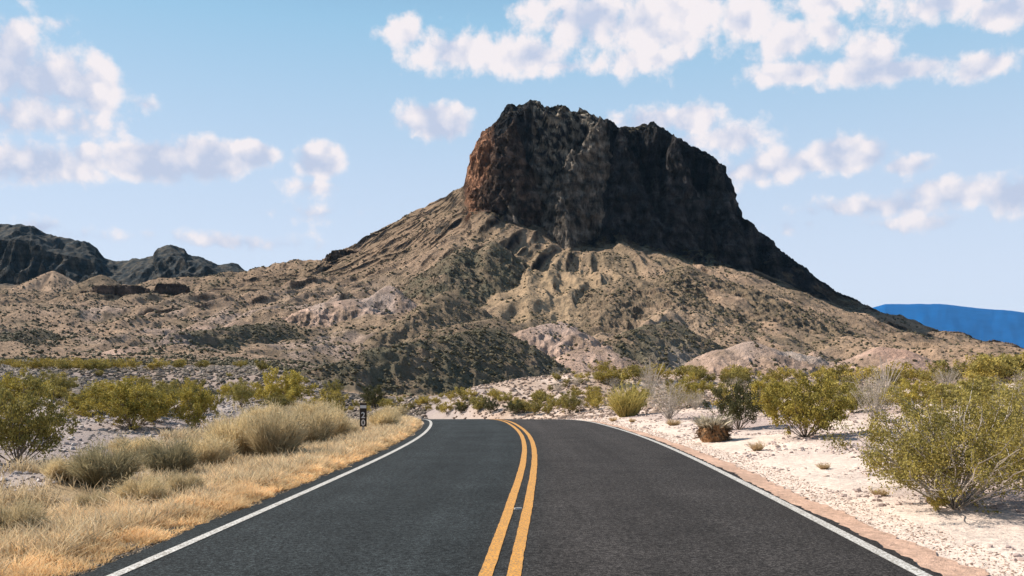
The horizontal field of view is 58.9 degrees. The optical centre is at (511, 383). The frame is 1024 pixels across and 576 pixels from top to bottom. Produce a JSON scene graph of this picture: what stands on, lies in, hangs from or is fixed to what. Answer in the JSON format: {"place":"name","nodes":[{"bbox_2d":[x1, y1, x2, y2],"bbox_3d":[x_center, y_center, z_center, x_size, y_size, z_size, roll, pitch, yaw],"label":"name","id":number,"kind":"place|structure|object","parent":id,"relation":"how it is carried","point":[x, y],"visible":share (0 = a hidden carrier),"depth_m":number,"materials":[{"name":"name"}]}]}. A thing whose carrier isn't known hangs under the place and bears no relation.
{"place":"outdoors","nodes":[
{"label":"outdoors","id":0,"kind":"place"},
{"bbox_2d":[0,224,244,288],"bbox_3d":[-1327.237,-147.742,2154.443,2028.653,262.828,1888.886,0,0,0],"label":"hills","id":1,"kind":"structure","parent":0,"point":[27,253],"depth_m":1357.41,"materials":[{"name":"stone"}]},
{"bbox_2d":[0,266,298,368],"bbox_3d":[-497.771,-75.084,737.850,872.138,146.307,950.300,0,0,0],"label":"foothills","id":2,"kind":"structure","parent":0,"point":[210,304],"depth_m":600.53,"materials":[{"name":"stone"}]},
{"bbox_2d":[0,399,414,570],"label":"dry grass","id":3,"kind":"structure","parent":0,"point":[236,460],"depth_m":14.67,"materials":[{"name":"plant"}]},
{"bbox_2d":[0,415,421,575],"bbox_3d":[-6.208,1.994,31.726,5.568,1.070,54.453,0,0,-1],"label":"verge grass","id":4,"kind":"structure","parent":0,"point":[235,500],"depth_m":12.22,"materials":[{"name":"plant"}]},
{"bbox_2d":[49,425,421,575],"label":"edge gravel","id":5,"kind":"structure","parent":0,"point":[114,558],"depth_m":10.01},
{"bbox_2d":[80,419,942,575],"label":"road","id":6,"kind":"structure","parent":0,"point":[438,497],"depth_m":11.41,"materials":[{"name":"asphalt"}]},
{"bbox_2d":[0,370,1023,575],"bbox_3d":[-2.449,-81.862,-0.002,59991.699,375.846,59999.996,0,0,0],"label":"ground","id":7,"kind":"structure","parent":0,"point":[999,531],"depth_m":19.05,"materials":[{"name":"sand"}]},
{"bbox_2d":[0,487,55,534],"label":"straw shrub","id":8,"kind":"object","parent":7,"relation":"on","point":[23,514],"visible":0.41,"depth_m":10.56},
{"bbox_2d":[0,364,56,419],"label":"creosote bush","id":9,"kind":"object","parent":7,"relation":"on","point":[11,384],"visible":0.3,"depth_m":30.94,"materials":[{"name":"green plant"}]},
{"bbox_2d":[23,357,43,368],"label":"creosote bush","id":10,"kind":"object","parent":7,"relation":"on","point":[33,363],"visible":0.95,"depth_m":141.92,"materials":[{"name":"green plant"}]},
{"bbox_2d":[0,373,83,463],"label":"creosote bush","id":11,"kind":"object","parent":7,"relation":"on","point":[23,431],"visible":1,"depth_m":18.55,"materials":[{"name":"green plant"}]},
{"bbox_2d":[41,385,66,401],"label":"creosote bush","id":12,"kind":"object","parent":7,"relation":"on","point":[60,390],"visible":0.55,"depth_m":41.63,"materials":[{"name":"green plant"}]},
{"bbox_2d":[36,455,76,480],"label":"straw shrub","id":13,"kind":"object","parent":7,"relation":"on","point":[57,469],"visible":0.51,"depth_m":15.68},
{"bbox_2d":[32,369,80,393],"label":"creosote bush","id":14,"kind":"object","parent":7,"relation":"on","point":[67,383],"visible":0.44,"depth_m":52.88,"materials":[{"name":"green plant"}]},
{"bbox_2d":[54,359,72,370],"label":"creosote bush","id":15,"kind":"object","parent":7,"relation":"on","point":[64,365],"visible":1,"depth_m":136.77,"materials":[{"name":"green plant"}]},
{"bbox_2d":[55,389,98,412],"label":"creosote bush","id":16,"kind":"object","parent":7,"relation":"on","point":[66,398],"visible":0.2,"depth_m":35.08,"materials":[{"name":"green plant"}]},
{"bbox_2d":[67,390,89,411],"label":"creosote bush","id":17,"kind":"object","parent":7,"relation":"on","point":[71,402],"visible":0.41,"depth_m":34.59,"materials":[{"name":"green plant"}]},
{"bbox_2d":[66,485,112,509],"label":"straw shrub","id":18,"kind":"object","parent":7,"relation":"on","point":[79,499],"visible":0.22,"depth_m":13.34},
{"bbox_2d":[72,387,111,415],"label":"creosote bush","id":19,"kind":"object","parent":7,"relation":"on","point":[88,405],"visible":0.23,"depth_m":34.42,"materials":[{"name":"green plant"}]},
{"bbox_2d":[83,379,116,397],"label":"creosote bush","id":20,"kind":"object","parent":7,"relation":"on","point":[109,383],"visible":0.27,"depth_m":39.01,"materials":[{"name":"green plant"}]},
{"bbox_2d":[61,432,155,489],"bbox_3d":[-7.122,1.331,15.732,1.723,1.018,1.537,0,0,14],"label":"straw shrub","id":21,"kind":"object","parent":7,"relation":"on","point":[93,465],"visible":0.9,"depth_m":15.60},
{"bbox_2d":[61,375,179,429],"bbox_3d":[-11.829,0.595,27.620,3.309,1.743,2.574,0,0,-42],"label":"creosote bush","id":22,"kind":"object","parent":7,"relation":"on","point":[122,404],"visible":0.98,"depth_m":27.32,"materials":[{"name":"green plant"}]},
{"bbox_2d":[97,430,164,458],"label":"straw shrub","id":23,"kind":"object","parent":7,"relation":"on","point":[118,441],"visible":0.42,"depth_m":20.89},
{"bbox_2d":[120,357,141,368],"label":"creosote bush","id":24,"kind":"object","parent":7,"relation":"on","point":[132,364],"visible":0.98,"depth_m":143.59,"materials":[{"name":"green plant"}]},
{"bbox_2d":[108,465,172,503],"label":"straw shrub","id":25,"kind":"object","parent":7,"relation":"on","point":[151,485],"visible":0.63,"depth_m":13.34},
{"bbox_2d":[0,394,288,497],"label":"rubble","id":26,"kind":"object","parent":7,"relation":"on","point":[145,429],"visible":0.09,"depth_m":27.14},
{"bbox_2d":[145,358,169,369],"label":"creosote bush","id":27,"kind":"object","parent":7,"relation":"on","point":[160,364],"visible":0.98,"depth_m":146.84,"materials":[{"name":"green plant"}]},
{"bbox_2d":[145,378,178,390],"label":"creosote bush","id":28,"kind":"object","parent":7,"relation":"on","point":[174,382],"visible":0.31,"depth_m":54.09,"materials":[{"name":"green plant"}]},
{"bbox_2d":[131,431,202,476],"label":"straw shrub","id":29,"kind":"object","parent":7,"relation":"on","point":[178,455],"visible":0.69,"depth_m":17.91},
{"bbox_2d":[161,465,208,493],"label":"straw shrub","id":30,"kind":"object","parent":7,"relation":"on","point":[173,481],"visible":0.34,"depth_m":14.25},
{"bbox_2d":[158,375,223,427],"bbox_3d":[-9.999,0.621,28.388,1.681,1.810,1.632,0,0,29],"label":"creosote bush","id":31,"kind":"object","parent":7,"relation":"on","point":[203,400],"visible":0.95,"depth_m":28.18,"materials":[{"name":"green plant"}]},
{"bbox_2d":[168,427,244,467],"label":"straw shrub","id":32,"kind":"object","parent":7,"relation":"on","point":[214,451],"visible":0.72,"depth_m":20.38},
{"bbox_2d":[0,364,428,420],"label":"rubble","id":33,"kind":"object","parent":7,"relation":"on","point":[188,370],"visible":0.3,"depth_m":132.72,"materials":[{"name":"stone"}]},
{"bbox_2d":[216,382,233,397],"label":"creosote bush","id":34,"kind":"object","parent":7,"relation":"on","point":[224,388],"visible":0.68,"depth_m":52.84,"materials":[{"name":"green plant"}]},
{"bbox_2d":[196,400,261,455],"bbox_3d":[-6.783,1.134,22.822,2.441,1.611,2.066,0,0,26],"label":"straw shrub","id":35,"kind":"object","parent":7,"relation":"on","point":[230,431],"visible":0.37,"depth_m":22.35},
{"bbox_2d":[224,377,254,407],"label":"creosote bush","id":36,"kind":"object","parent":7,"relation":"on","point":[239,394],"visible":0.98,"depth_m":39.26,"materials":[{"name":"green plant"}]},
{"bbox_2d":[237,398,285,422],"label":"straw shrub","id":37,"kind":"object","parent":7,"relation":"on","point":[266,409],"visible":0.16,"depth_m":31.51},
{"bbox_2d":[254,359,270,370],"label":"creosote bush","id":38,"kind":"object","parent":7,"relation":"on","point":[262,365],"visible":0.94,"depth_m":143.44,"materials":[{"name":"green plant"}]},
{"bbox_2d":[236,391,312,456],"bbox_3d":[-5.769,1.057,22.153,1.870,1.801,2.198,0,0,16],"label":"straw shrub","id":39,"kind":"object","parent":7,"relation":"on","point":[267,435],"visible":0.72,"depth_m":21.90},
{"bbox_2d":[259,392,293,409],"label":"creosote bush","id":40,"kind":"object","parent":7,"relation":"on","point":[281,401],"visible":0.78,"depth_m":39.94,"materials":[{"name":"green plant"}]},
{"bbox_2d":[251,366,318,405],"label":"creosote bush","id":41,"kind":"object","parent":7,"relation":"on","point":[292,387],"visible":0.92,"depth_m":42.78,"materials":[{"name":"green plant"}]},
{"bbox_2d":[285,395,335,416],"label":"straw shrub","id":42,"kind":"object","parent":7,"relation":"on","point":[304,406],"visible":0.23,"depth_m":38.26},
{"bbox_2d":[278,398,347,445],"bbox_3d":[-6.183,1.119,26.744,2.443,1.690,2.079,0,0,21],"label":"straw shrub","id":43,"kind":"object","parent":7,"relation":"on","point":[321,429],"visible":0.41,"depth_m":26.64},
{"bbox_2d":[303,389,349,404],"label":"creosote bush","id":44,"kind":"object","parent":7,"relation":"on","point":[323,397],"visible":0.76,"depth_m":108.06,"materials":[{"name":"green plant"}]},
{"bbox_2d":[309,397,353,438],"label":"straw shrub","id":45,"kind":"object","parent":7,"relation":"on","point":[345,427],"visible":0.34,"depth_m":29.85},
{"bbox_2d":[322,378,344,394],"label":"creosote bush","id":46,"kind":"object","parent":7,"relation":"on","point":[335,387],"visible":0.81,"depth_m":116.17,"materials":[{"name":"green plant"}]},
{"bbox_2d":[360,403,366,431],"bbox_3d":[-5.262,1.411,32.100,0.245,1.470,0.066,0,0,4],"label":"milepost","id":47,"kind":"object","parent":7,"relation":"on","point":[363,415],"visible":0.98,"depth_m":32.07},
{"bbox_2d":[359,384,387,407],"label":"dark bush","id":48,"kind":"object","parent":7,"relation":"on","point":[369,396],"visible":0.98,"depth_m":103.76,"materials":[{"name":"green plant"}]},
{"bbox_2d":[367,402,402,425],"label":"straw shrub","id":49,"kind":"object","parent":7,"relation":"on","point":[390,416],"visible":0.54,"depth_m":35.29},
{"bbox_2d":[377,401,409,415],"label":"straw shrub","id":50,"kind":"object","parent":7,"relation":"on","point":[399,409],"visible":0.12,"depth_m":45.04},
{"bbox_2d":[438,401,453,413],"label":"creosote bush","id":51,"kind":"object","parent":7,"relation":"on","point":[444,407],"visible":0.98,"depth_m":82.57,"materials":[{"name":"green plant"}]},
{"bbox_2d":[481,396,500,413],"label":"dark bush","id":52,"kind":"object","parent":7,"relation":"on","point":[488,403],"visible":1,"depth_m":73.43,"materials":[{"name":"green plant"}]},
{"bbox_2d":[502,399,523,413],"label":"dark bush","id":53,"kind":"object","parent":7,"relation":"on","point":[514,406],"visible":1,"depth_m":71.25,"materials":[{"name":"green plant"}]},
{"bbox_2d":[522,398,542,414],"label":"creosote bush","id":54,"kind":"object","parent":7,"relation":"on","point":[534,408],"visible":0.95,"depth_m":69.42,"materials":[{"name":"green plant"}]},
{"bbox_2d":[554,389,582,413],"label":"creosote bush","id":55,"kind":"object","parent":7,"relation":"on","point":[571,406],"visible":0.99,"depth_m":65.14,"materials":[{"name":"green plant"}]},
{"bbox_2d":[583,398,604,409],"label":"creosote bush","id":56,"kind":"object","parent":7,"relation":"on","point":[592,403],"visible":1,"depth_m":64.95,"materials":[{"name":"green plant"}]},
{"bbox_2d":[584,390,605,406],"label":"creosote bush","id":57,"kind":"object","parent":7,"relation":"on","point":[592,397],"visible":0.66,"depth_m":67.37,"materials":[{"name":"green plant"}]},
{"bbox_2d":[587,360,619,372],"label":"creosote bush","id":58,"kind":"object","parent":7,"relation":"on","point":[602,367],"visible":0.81,"depth_m":90.09,"materials":[{"name":"green plant"}]},
{"bbox_2d":[596,368,631,382],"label":"creosote bush","id":59,"kind":"object","parent":7,"relation":"on","point":[607,376],"visible":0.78,"depth_m":84.47,"materials":[{"name":"green plant"}]},
{"bbox_2d":[615,367,631,383],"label":"creosote bush","id":60,"kind":"object","parent":7,"relation":"on","point":[623,377],"visible":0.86,"depth_m":84.44,"materials":[{"name":"green plant"}]},
{"bbox_2d":[604,373,649,417],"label":"tall shrub","id":61,"kind":"object","parent":7,"relation":"on","point":[621,404],"visible":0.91,"depth_m":46.48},
{"bbox_2d":[625,364,648,379],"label":"creosote bush","id":62,"kind":"object","parent":7,"relation":"on","point":[635,372],"visible":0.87,"depth_m":87.04,"materials":[{"name":"green plant"}]},
{"bbox_2d":[624,379,650,414],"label":"creosote bush","id":63,"kind":"object","parent":7,"relation":"on","point":[629,390],"visible":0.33,"depth_m":47.36,"materials":[{"name":"green plant"}]},
{"bbox_2d":[637,363,656,391],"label":"twiggy shrub","id":64,"kind":"object","parent":7,"relation":"on","point":[648,378],"visible":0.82,"depth_m":77.58,"materials":[{"name":"grey plant"}]},
{"bbox_2d":[637,358,667,394],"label":"ocotillo","id":65,"kind":"object","parent":7,"relation":"on","point":[655,374],"visible":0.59,"depth_m":80.03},
{"bbox_2d":[643,363,675,378],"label":"creosote bush","id":66,"kind":"object","parent":7,"relation":"on","point":[667,373],"visible":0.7,"depth_m":88.52,"materials":[{"name":"green plant"}]},
{"bbox_2d":[645,378,693,418],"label":"twiggy shrub","id":67,"kind":"object","parent":7,"relation":"on","point":[668,414],"visible":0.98,"depth_m":40.89,"materials":[{"name":"grey plant"}]},
{"bbox_2d":[672,365,687,378],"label":"creosote bush","id":68,"kind":"object","parent":7,"relation":"on","point":[679,372],"visible":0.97,"depth_m":90.39,"materials":[{"name":"green plant"}]},
{"bbox_2d":[667,372,711,407],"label":"creosote bush","id":69,"kind":"object","parent":7,"relation":"on","point":[702,386],"visible":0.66,"depth_m":48.95,"materials":[{"name":"green plant"}]},
{"bbox_2d":[682,390,708,409],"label":"twiggy shrub","id":70,"kind":"object","parent":7,"relation":"on","point":[697,403],"visible":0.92,"depth_m":46.42,"materials":[{"name":"grey plant"}]},
{"bbox_2d":[689,411,735,442],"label":"dry shrub","id":71,"kind":"object","parent":7,"relation":"on","point":[717,429],"visible":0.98,"depth_m":26.60,"materials":[{"name":"brown plant"}]},
{"bbox_2d":[706,381,735,397],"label":"creosote bush","id":72,"kind":"object","parent":7,"relation":"on","point":[726,391],"visible":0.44,"depth_m":61.39,"materials":[{"name":"green plant"}]},
{"bbox_2d":[718,371,735,384],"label":"creosote bush","id":73,"kind":"object","parent":7,"relation":"on","point":[723,375],"visible":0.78,"depth_m":84.46,"materials":[{"name":"green plant"}]},
{"bbox_2d":[702,377,764,429],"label":"dark bush","id":74,"kind":"object","parent":7,"relation":"on","point":[733,402],"visible":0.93,"depth_m":31.21,"materials":[{"name":"green plant"}]},
{"bbox_2d":[721,367,748,381],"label":"creosote bush","id":75,"kind":"object","parent":7,"relation":"on","point":[736,371],"visible":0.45,"depth_m":86.75,"materials":[{"name":"green plant"}]},
{"bbox_2d":[453,370,1023,418],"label":"rubble","id":76,"kind":"object","parent":7,"relation":"on","point":[608,411],"visible":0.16,"depth_m":76.03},
{"bbox_2d":[746,439,766,450],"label":"grass tuft","id":77,"kind":"object","parent":7,"relation":"on","point":[754,447],"visible":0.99,"depth_m":22.73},
{"bbox_2d":[730,371,794,415],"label":"creosote bush","id":78,"kind":"object","parent":7,"relation":"on","point":[760,384],"visible":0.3,"depth_m":36.96,"materials":[{"name":"green plant"}]},
{"bbox_2d":[763,368,789,381],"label":"creosote bush","id":79,"kind":"object","parent":7,"relation":"on","point":[776,376],"visible":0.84,"depth_m":78.19,"materials":[{"name":"green plant"}]},
{"bbox_2d":[584,420,989,575],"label":"road shoulder","id":80,"kind":"object","parent":7,"relation":"on","point":[924,557],"visible":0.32,"depth_m":11.67},
{"bbox_2d":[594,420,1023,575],"bbox_3d":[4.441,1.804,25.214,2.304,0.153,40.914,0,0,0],"label":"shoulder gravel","id":81,"kind":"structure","parent":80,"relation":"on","point":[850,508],"depth_m":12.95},
{"bbox_2d":[789,369,809,379],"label":"creosote bush","id":82,"kind":"object","parent":7,"relation":"on","point":[796,374],"visible":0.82,"depth_m":93.15,"materials":[{"name":"green plant"}]},
{"bbox_2d":[751,369,858,436],"bbox_3d":[8.237,0.566,25.195,2.666,1.952,3.428,0,0,33],"label":"creosote bush","id":83,"kind":"object","parent":7,"relation":"on","point":[796,407],"visible":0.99,"depth_m":24.62,"materials":[{"name":"green plant"}]},
{"bbox_2d":[824,374,860,395],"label":"creosote bush","id":84,"kind":"object","parent":7,"relation":"on","point":[846,379],"visible":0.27,"depth_m":45.64,"materials":[{"name":"green plant"}]},
{"bbox_2d":[833,383,873,412],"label":"creosote bush","id":85,"kind":"object","parent":7,"relation":"on","point":[852,397],"visible":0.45,"depth_m":33.84,"materials":[{"name":"green plant"}]},
{"bbox_2d":[841,367,884,383],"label":"creosote bush","id":86,"kind":"object","parent":7,"relation":"on","point":[859,371],"visible":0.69,"depth_m":70.01,"materials":[{"name":"green plant"}]},
{"bbox_2d":[843,368,907,420],"bbox_3d":[11.966,0.341,29.896,1.725,1.931,1.414,0,0,3],"label":"twiggy shrub","id":87,"kind":"object","parent":7,"relation":"on","point":[875,404],"visible":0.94,"depth_m":29.86,"materials":[{"name":"grey plant"}]},
{"bbox_2d":[867,487,890,495],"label":"grass tuft","id":88,"kind":"object","parent":7,"relation":"on","point":[882,493],"visible":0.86,"depth_m":13.97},
{"bbox_2d":[870,357,903,389],"bbox_3d":[18.004,-0.313,43.415,1.603,2.030,0.887,0,0,0],"label":"ocotillo","id":89,"kind":"object","parent":7,"relation":"on","point":[881,377],"visible":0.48,"depth_m":43.52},
{"bbox_2d":[886,370,908,387],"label":"creosote bush","id":90,"kind":"object","parent":7,"relation":"on","point":[898,380],"visible":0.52,"depth_m":49.30,"materials":[{"name":"green plant"}]},
{"bbox_2d":[882,361,924,382],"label":"creosote bush","id":91,"kind":"object","parent":7,"relation":"on","point":[912,374],"visible":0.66,"depth_m":59.09,"materials":[{"name":"green plant"}]},
{"bbox_2d":[875,377,943,409],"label":"creosote bush","id":92,"kind":"object","parent":7,"relation":"on","point":[915,391],"visible":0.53,"depth_m":32.17,"materials":[{"name":"green plant"}]},
{"bbox_2d":[813,373,1023,513],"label":"creosote bush","id":93,"kind":"object","parent":7,"relation":"on","point":[913,458],"visible":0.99,"depth_m":12.16,"materials":[{"name":"green plant"}]},
{"bbox_2d":[918,369,936,382],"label":"creosote bush","id":94,"kind":"object","parent":7,"relation":"on","point":[922,378],"visible":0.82,"depth_m":56.13,"materials":[{"name":"green plant"}]},
{"bbox_2d":[927,382,965,409],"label":"creosote bush","id":95,"kind":"object","parent":7,"relation":"on","point":[940,388],"visible":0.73,"depth_m":31.19,"materials":[{"name":"green plant"}]},
{"bbox_2d":[926,359,966,381],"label":"creosote bush","id":96,"kind":"object","parent":7,"relation":"on","point":[943,363],"visible":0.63,"depth_m":53.89,"materials":[{"name":"green plant"}]},
{"bbox_2d":[931,367,965,385],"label":"twiggy shrub","id":97,"kind":"object","parent":7,"relation":"on","point":[951,377],"visible":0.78,"depth_m":45.72,"materials":[{"name":"grey plant"}]},
{"bbox_2d":[952,354,988,371],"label":"creosote bush","id":98,"kind":"object","parent":7,"relation":"on","point":[967,366],"visible":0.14,"depth_m":59.10,"materials":[{"name":"green plant"}]},
{"bbox_2d":[956,377,992,400],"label":"creosote bush","id":99,"kind":"object","parent":7,"relation":"on","point":[987,378],"visible":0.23,"depth_m":32.11,"materials":[{"name":"green plant"}]},
{"bbox_2d":[942,376,1010,403],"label":"creosote bush","id":100,"kind":"object","parent":7,"relation":"on","point":[987,387],"visible":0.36,"depth_m":31.93,"materials":[{"name":"green plant"}]},
{"bbox_2d":[930,368,1023,476],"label":"creosote bush","id":101,"kind":"object","parent":7,"relation":"on","point":[1000,395],"visible":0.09,"depth_m":15.31,"materials":[{"name":"green plant"}]},
{"bbox_2d":[958,361,1007,379],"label":"creosote bush","id":102,"kind":"object","parent":7,"relation":"on","point":[979,365],"visible":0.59,"depth_m":48.34,"materials":[{"name":"green plant"}]},
{"bbox_2d":[966,354,1020,379],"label":"creosote bush","id":103,"kind":"object","parent":7,"relation":"on","point":[996,362],"visible":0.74,"depth_m":48.24,"materials":[{"name":"green plant"}]},
{"bbox_2d":[976,352,1023,380],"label":"creosote bush","id":104,"kind":"object","parent":7,"relation":"on","point":[1002,355],"visible":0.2,"depth_m":49.13,"materials":[{"name":"green plant"}]},
{"bbox_2d":[998,354,1023,378],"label":"creosote bush","id":105,"kind":"object","parent":7,"relation":"on","point":[1017,361],"visible":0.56,"depth_m":48.76,"materials":[{"name":"green plant"}]},
{"bbox_2d":[0,0,1023,311],"label":"sky","id":106,"kind":"structure","parent":0,"point":[878,145],"materials":[{"name":"blue"}]},
{"bbox_2d":[270,99,1023,395],"bbox_3d":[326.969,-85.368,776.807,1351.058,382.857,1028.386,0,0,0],"label":"mountain","id":107,"kind":"structure","parent":0,"point":[565,178],"depth_m":720.25,"materials":[{"name":"stone"}]},
{"bbox_2d":[0,189,1022,395],"bbox_3d":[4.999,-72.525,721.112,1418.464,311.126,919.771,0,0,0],"label":"scrub","id":108,"kind":"object","parent":107,"relation":"on","point":[274,363],"visible":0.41,"depth_m":495.91,"materials":[{"name":"plant"}]},
{"bbox_2d":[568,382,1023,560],"bbox_3d":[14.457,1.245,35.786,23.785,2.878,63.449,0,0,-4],"label":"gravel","id":109,"kind":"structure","parent":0,"point":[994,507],"depth_m":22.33,"materials":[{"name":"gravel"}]},
{"bbox_2d":[925,491,949,511],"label":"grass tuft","id":110,"kind":"object","parent":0,"point":[938,503],"visible":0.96,"depth_m":12.20,"materials":[{"name":"green plant"}]},
{"bbox_2d":[873,304,1023,347],"bbox_3d":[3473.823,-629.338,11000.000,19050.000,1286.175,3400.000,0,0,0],"label":"distant hills","id":111,"kind":"structure","parent":0,"point":[1007,326],"depth_m":10514.27,"materials":[{"name":"blue"}]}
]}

